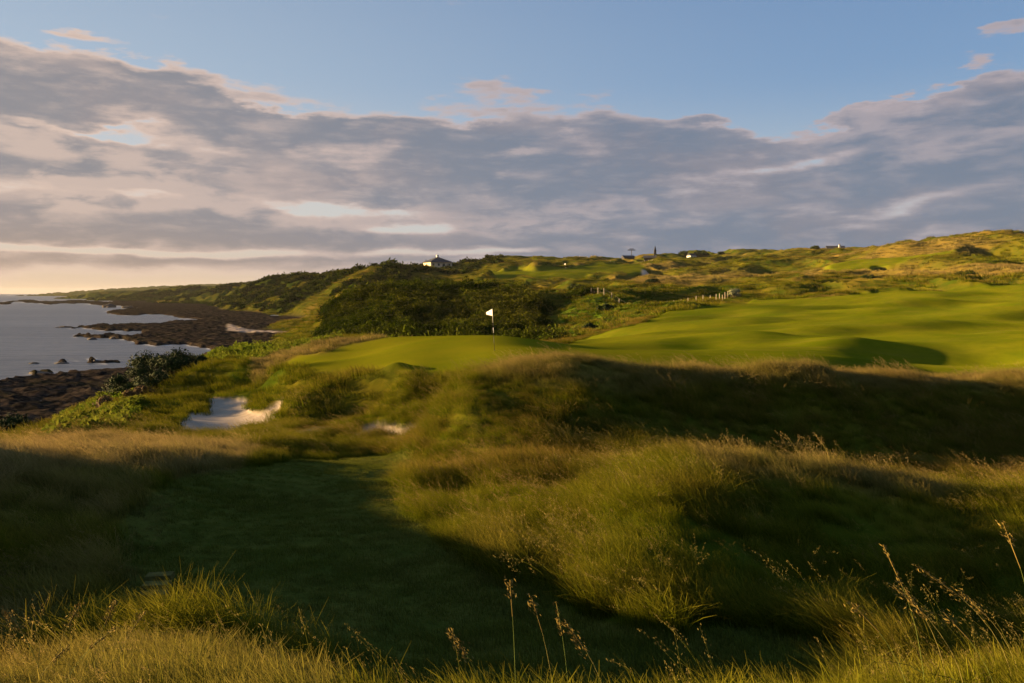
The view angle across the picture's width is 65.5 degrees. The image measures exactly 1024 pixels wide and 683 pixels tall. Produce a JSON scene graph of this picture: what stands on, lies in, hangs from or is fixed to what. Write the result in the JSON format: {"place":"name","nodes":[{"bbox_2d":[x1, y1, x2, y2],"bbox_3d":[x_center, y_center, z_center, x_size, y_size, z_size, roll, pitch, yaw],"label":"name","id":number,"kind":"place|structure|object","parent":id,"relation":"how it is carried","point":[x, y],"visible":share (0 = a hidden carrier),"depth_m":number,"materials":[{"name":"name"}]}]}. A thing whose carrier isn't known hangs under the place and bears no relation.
{"place":"outdoors","nodes":[
{"label":"outdoors","id":0,"kind":"place"},
{"bbox_2d":[0,294,278,379],"bbox_3d":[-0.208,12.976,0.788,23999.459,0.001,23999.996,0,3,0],"label":"sea","id":1,"kind":"structure","parent":0,"point":[30,333],"depth_m":223.06,"materials":[{"name":"grey liquid"}]},
{"bbox_2d":[0,295,306,423],"bbox_3d":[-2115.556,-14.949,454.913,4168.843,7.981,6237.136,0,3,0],"label":"rocky shore","id":2,"kind":"structure","parent":0,"point":[35,396],"depth_m":218.85,"materials":[{"name":"brown stone"}]},
{"bbox_2d":[28,371,51,373],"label":"shore rock","id":3,"kind":"object","parent":2,"relation":"on","point":[38,372],"visible":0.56,"depth_m":128.35,"materials":[{"name":"stone"}]},
{"bbox_2d":[102,303,115,307],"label":"shore rock","id":4,"kind":"object","parent":2,"relation":"on","point":[109,305],"visible":0.52,"depth_m":712.15,"materials":[{"name":"stone"}]},
{"bbox_2d":[138,571,174,596],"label":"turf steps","id":5,"kind":"structure","parent":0,"point":[150,579],"depth_m":9.02,"materials":[{"name":"green plant"}]},
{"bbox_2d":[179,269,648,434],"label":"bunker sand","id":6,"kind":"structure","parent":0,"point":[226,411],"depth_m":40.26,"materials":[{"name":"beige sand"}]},
{"bbox_2d":[112,449,878,682],"bbox_3d":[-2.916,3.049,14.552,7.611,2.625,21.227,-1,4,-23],"label":"mown path","id":7,"kind":"structure","parent":0,"point":[140,523],"depth_m":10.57,"materials":[{"name":"green plant"}]},
{"bbox_2d":[0,230,1023,666],"bbox_3d":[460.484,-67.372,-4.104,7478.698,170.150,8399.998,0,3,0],"label":"ground","id":8,"kind":"structure","parent":0,"point":[370,384],"depth_m":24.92,"materials":[{"name":"green plant"}]},
{"bbox_2d":[0,411,34,431],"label":"gorse bush","id":9,"kind":"object","parent":8,"relation":"on","point":[7,422],"visible":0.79,"depth_m":39.99,"materials":[{"name":"green plant"}]},
{"bbox_2d":[0,605,42,682],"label":"grass stem","id":10,"kind":"object","parent":8,"relation":"on","point":[6,614],"visible":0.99,"depth_m":3.68,"materials":[{"name":"brown plant"}]},
{"bbox_2d":[38,644,69,680],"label":"grass stem","id":11,"kind":"object","parent":8,"relation":"on","point":[55,658],"visible":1,"depth_m":3.39,"materials":[{"name":"brown plant"}]},
{"bbox_2d":[53,600,84,675],"bbox_3d":[-2.175,1.513,3.898,0.175,0.505,0.066,0,3,0],"label":"grass stem","id":12,"kind":"object","parent":8,"relation":"on","point":[74,613],"visible":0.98,"depth_m":3.89,"materials":[{"name":"brown plant"}]},
{"bbox_2d":[31,599,117,673],"bbox_3d":[-2.113,1.468,3.800,0.496,0.496,0.064,0,3,0],"label":"grass stem","id":13,"kind":"object","parent":8,"relation":"on","point":[111,608],"visible":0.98,"depth_m":3.79,"materials":[{"name":"brown plant"}]},
{"bbox_2d":[66,627,115,682],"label":"grass stem","id":14,"kind":"object","parent":8,"relation":"on","point":[101,639],"visible":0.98,"depth_m":3.38,"materials":[{"name":"brown plant"}]},
{"bbox_2d":[91,394,113,407],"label":"gorse bush","id":15,"kind":"object","parent":8,"relation":"on","point":[103,398],"visible":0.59,"depth_m":49.23,"materials":[{"name":"plant"}]},
{"bbox_2d":[101,373,138,395],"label":"gorse bush","id":16,"kind":"object","parent":8,"relation":"on","point":[119,382],"visible":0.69,"depth_m":54.86,"materials":[{"name":"green plant"}]},
{"bbox_2d":[113,608,147,682],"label":"grass stem","id":17,"kind":"object","parent":8,"relation":"on","point":[139,617],"visible":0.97,"depth_m":3.69,"materials":[{"name":"plant"}]},
{"bbox_2d":[121,385,158,396],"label":"gorse bush","id":18,"kind":"object","parent":8,"relation":"on","point":[137,389],"visible":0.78,"depth_m":49.97,"materials":[{"name":"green plant"}]},
{"bbox_2d":[130,367,174,388],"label":"gorse bush","id":19,"kind":"object","parent":8,"relation":"on","point":[146,381],"visible":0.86,"depth_m":51.86,"materials":[{"name":"green plant"}]},
{"bbox_2d":[124,347,197,378],"bbox_3d":[-26.634,1.816,61.102,6.439,2.796,4.338,0,3,0],"label":"gorse bush","id":20,"kind":"object","parent":8,"relation":"on","point":[145,363],"visible":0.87,"depth_m":60.23,"materials":[{"name":"green plant"}]},
{"bbox_2d":[40,331,342,434],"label":"shore herbs","id":21,"kind":"object","parent":8,"relation":"on","point":[89,412],"visible":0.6,"depth_m":44.02,"materials":[{"name":"green plant"}]},
{"bbox_2d":[191,354,208,362],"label":"gorse bush","id":22,"kind":"object","parent":8,"relation":"on","point":[198,358],"visible":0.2,"depth_m":62.69,"materials":[{"name":"green plant"}]},
{"bbox_2d":[87,254,504,313],"bbox_3d":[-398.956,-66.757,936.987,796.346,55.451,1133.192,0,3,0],"label":"cliff scrub","id":23,"kind":"object","parent":8,"relation":"on","point":[327,278],"visible":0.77,"depth_m":559.47,"materials":[{"name":"green plant"}]},
{"bbox_2d":[422,255,452,266],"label":"clubhouse","id":24,"kind":"structure","parent":8,"relation":"on","point":[437,261],"depth_m":592.01,"materials":[{"name":"paint"}]},
{"bbox_2d":[310,276,603,340],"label":"gorse scrub","id":25,"kind":"object","parent":8,"relation":"on","point":[406,308],"visible":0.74,"depth_m":176.47,"materials":[{"name":"green plant"}]},
{"bbox_2d":[445,628,479,679],"bbox_3d":[-0.279,1.449,3.393,0.372,0.472,0.066,0,3,0],"label":"grass stem","id":26,"kind":"object","parent":8,"relation":"on","point":[459,645],"visible":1,"depth_m":3.38,"materials":[{"name":"brown plant"}]},
{"bbox_2d":[285,335,659,381],"bbox_3d":[-1.744,0.918,48.774,27.155,2.375,31.805,0,3,0],"label":"putting green","id":27,"kind":"object","parent":8,"relation":"on","point":[430,353],"visible":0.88,"depth_m":44.37,"materials":[{"name":"green plant"}]},
{"bbox_2d":[486,309,494,350],"bbox_3d":[-1.112,-0.583,40.610,0.665,2.195,0.141,3,5,41],"label":"golf flag","id":28,"kind":"object","parent":27,"relation":"on","point":[489,312],"visible":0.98,"depth_m":40.49,"materials":[{"name":"white fabric"}]},
{"bbox_2d":[0,315,1014,436],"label":"bank grass","id":29,"kind":"structure","parent":8,"relation":"on","point":[326,381],"depth_m":43.37,"materials":[{"name":"green plant"}]},
{"bbox_2d":[504,577,517,682],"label":"grass stem","id":30,"kind":"object","parent":8,"relation":"on","point":[511,606],"visible":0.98,"depth_m":3.27,"materials":[{"name":"beige plant"}]},
{"bbox_2d":[0,518,1023,682],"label":"tall grass","id":31,"kind":"structure","parent":8,"relation":"on","point":[59,592],"depth_m":8.32,"materials":[{"name":"green plant"}]},
{"bbox_2d":[0,605,1023,682],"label":"tall grass","id":32,"kind":"structure","parent":8,"relation":"on","point":[198,666],"depth_m":3.85,"materials":[{"name":"green plant"}]},
{"bbox_2d":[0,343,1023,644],"bbox_3d":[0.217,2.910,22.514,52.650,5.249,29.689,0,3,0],"label":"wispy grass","id":33,"kind":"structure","parent":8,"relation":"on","point":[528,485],"depth_m":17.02,"materials":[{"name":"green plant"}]},
{"bbox_2d":[0,583,1023,682],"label":"seeding grass","id":34,"kind":"structure","parent":8,"relation":"on","point":[860,643],"depth_m":3.96,"materials":[{"name":"plant"}]},
{"bbox_2d":[526,593,551,680],"bbox_3d":[0.006,1.392,3.391,0.368,0.654,0.046,0,3,0],"label":"grass stem","id":35,"kind":"object","parent":8,"relation":"on","point":[534,605],"visible":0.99,"depth_m":3.38,"materials":[{"name":"brown plant"}]},
{"bbox_2d":[553,601,567,682],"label":"grass stem","id":36,"kind":"object","parent":8,"relation":"on","point":[560,624],"visible":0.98,"depth_m":3.28,"materials":[{"name":"brown plant"}]},
{"bbox_2d":[567,283,582,289],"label":"dune bush","id":37,"kind":"object","parent":8,"relation":"on","point":[572,286],"visible":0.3,"depth_m":203.90,"materials":[{"name":"green plant"}]},
{"bbox_2d":[562,618,601,682],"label":"grass stem","id":38,"kind":"object","parent":8,"relation":"on","point":[570,628],"visible":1,"depth_m":3.38,"materials":[{"name":"brown plant"}]},
{"bbox_2d":[581,323,597,328],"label":"dune bush","id":39,"kind":"object","parent":8,"relation":"on","point":[590,325],"visible":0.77,"depth_m":127.45,"materials":[{"name":"green plant"}]},
{"bbox_2d":[596,303,613,310],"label":"dune bush","id":40,"kind":"object","parent":8,"relation":"on","point":[604,306],"visible":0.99,"depth_m":149.54,"materials":[{"name":"green plant"}]},
{"bbox_2d":[219,229,1023,340],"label":"dune grass","id":41,"kind":"structure","parent":8,"relation":"on","point":[715,300],"depth_m":269.03,"materials":[{"name":"green plant"}]},
{"bbox_2d":[621,255,634,258],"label":"farmhouse","id":42,"kind":"object","parent":8,"relation":"on","point":[628,257],"visible":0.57,"depth_m":694.11,"materials":[{"name":"stone"}]},
{"bbox_2d":[558,285,702,338],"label":"gully herbs","id":43,"kind":"object","parent":8,"relation":"on","point":[607,317],"visible":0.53,"depth_m":155.64,"materials":[{"name":"green plant"}]},
{"bbox_2d":[643,255,656,260],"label":"farmhouse","id":44,"kind":"object","parent":8,"relation":"on","point":[647,257],"visible":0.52,"depth_m":699.15,"materials":[{"name":"stone"}]},
{"bbox_2d":[645,278,659,283],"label":"dune bush","id":45,"kind":"object","parent":8,"relation":"on","point":[652,280],"visible":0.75,"depth_m":228.52,"materials":[{"name":"green plant"}]},
{"bbox_2d":[596,288,730,299],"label":"post fence","id":46,"kind":"object","parent":8,"relation":"on","point":[690,297],"visible":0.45,"depth_m":176.66,"materials":[{"name":"brown wood"}]},
{"bbox_2d":[678,250,687,255],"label":"skyline tree","id":47,"kind":"object","parent":8,"relation":"on","point":[684,253],"visible":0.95,"depth_m":710.30,"materials":[{"name":"green plant"}]},
{"bbox_2d":[686,253,696,257],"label":"cottage","id":48,"kind":"structure","parent":8,"relation":"on","point":[691,255],"depth_m":685.13,"materials":[{"name":"paint"}]},
{"bbox_2d":[694,251,704,257],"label":"skyline tree","id":49,"kind":"object","parent":8,"relation":"on","point":[698,254],"visible":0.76,"depth_m":710.06,"materials":[{"name":"green plant"}]},
{"bbox_2d":[717,290,729,297],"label":"flowering bush","id":50,"kind":"object","parent":8,"relation":"on","point":[724,293],"visible":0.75,"depth_m":180.84,"materials":[{"name":"plant"}]},
{"bbox_2d":[727,288,741,297],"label":"flowering bush","id":51,"kind":"object","parent":8,"relation":"on","point":[734,292],"visible":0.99,"depth_m":177.35,"materials":[{"name":"plant"}]},
{"bbox_2d":[489,249,1023,376],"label":"fairway","id":52,"kind":"structure","parent":8,"relation":"on","point":[972,325],"depth_m":80.35,"materials":[{"name":"green plant"}]},
{"bbox_2d":[810,245,819,249],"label":"skyline tree","id":53,"kind":"object","parent":8,"relation":"on","point":[817,247],"visible":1,"depth_m":634.61,"materials":[{"name":"green plant"}]},
{"bbox_2d":[825,246,844,248],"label":"farmhouse","id":54,"kind":"object","parent":8,"relation":"on","point":[830,247],"visible":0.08,"depth_m":645.05,"materials":[{"name":"stone"}]},
{"bbox_2d":[860,274,880,278],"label":"dune bush","id":55,"kind":"object","parent":8,"relation":"on","point":[868,277],"visible":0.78,"depth_m":248.31,"materials":[{"name":"green plant"}]},
{"bbox_2d":[844,601,905,682],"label":"grass stem","id":56,"kind":"object","parent":8,"relation":"on","point":[853,605],"visible":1,"depth_m":3.17,"materials":[{"name":"brown plant"}]},
{"bbox_2d":[871,267,886,270],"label":"dune bush","id":57,"kind":"object","parent":8,"relation":"on","point":[878,268],"visible":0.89,"depth_m":303.01,"materials":[{"name":"green plant"}]},
{"bbox_2d":[843,544,923,677],"bbox_3d":[1.579,1.230,3.383,0.374,0.752,0.034,0,3,0],"label":"grass stem","id":58,"kind":"object","parent":8,"relation":"on","point":[896,574],"visible":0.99,"depth_m":3.37,"materials":[{"name":"beige plant"}]},
{"bbox_2d":[887,582,962,682],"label":"grass stem","id":59,"kind":"object","parent":8,"relation":"on","point":[904,595],"visible":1,"depth_m":3.27,"materials":[{"name":"beige plant"}]},
{"bbox_2d":[903,586,946,682],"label":"grass stem","id":60,"kind":"object","parent":8,"relation":"on","point":[907,593],"visible":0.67,"depth_m":3.68,"materials":[{"name":"brown plant"}]},
{"bbox_2d":[912,563,1011,675],"bbox_3d":[2.093,1.359,3.690,0.503,0.690,0.065,0,3,0],"label":"grass stem","id":61,"kind":"object","parent":8,"relation":"on","point":[936,579],"visible":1,"depth_m":3.67,"materials":[{"name":"beige plant"}]},
{"bbox_2d":[952,269,977,274],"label":"dune bush","id":62,"kind":"object","parent":8,"relation":"on","point":[973,272],"visible":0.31,"depth_m":233.77,"materials":[{"name":"green plant"}]},
{"bbox_2d":[938,609,992,681],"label":"grass stem","id":63,"kind":"object","parent":8,"relation":"on","point":[948,622],"visible":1,"depth_m":3.17,"materials":[{"name":"brown plant"}]},
{"bbox_2d":[959,590,1018,675],"bbox_3d":[2.279,1.457,3.797,0.326,0.568,0.066,0,3,0],"label":"grass stem","id":64,"kind":"object","parent":8,"relation":"on","point":[969,599],"visible":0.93,"depth_m":3.78,"materials":[{"name":"brown plant"}]},
{"bbox_2d":[995,520,1023,579],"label":"grass stem","id":65,"kind":"object","parent":8,"relation":"on","point":[1005,536],"visible":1,"depth_m":3.46,"materials":[{"name":"beige plant"}]},
{"bbox_2d":[0,0,1023,293],"label":"sky","id":66,"kind":"structure","parent":0,"point":[144,143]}
]}

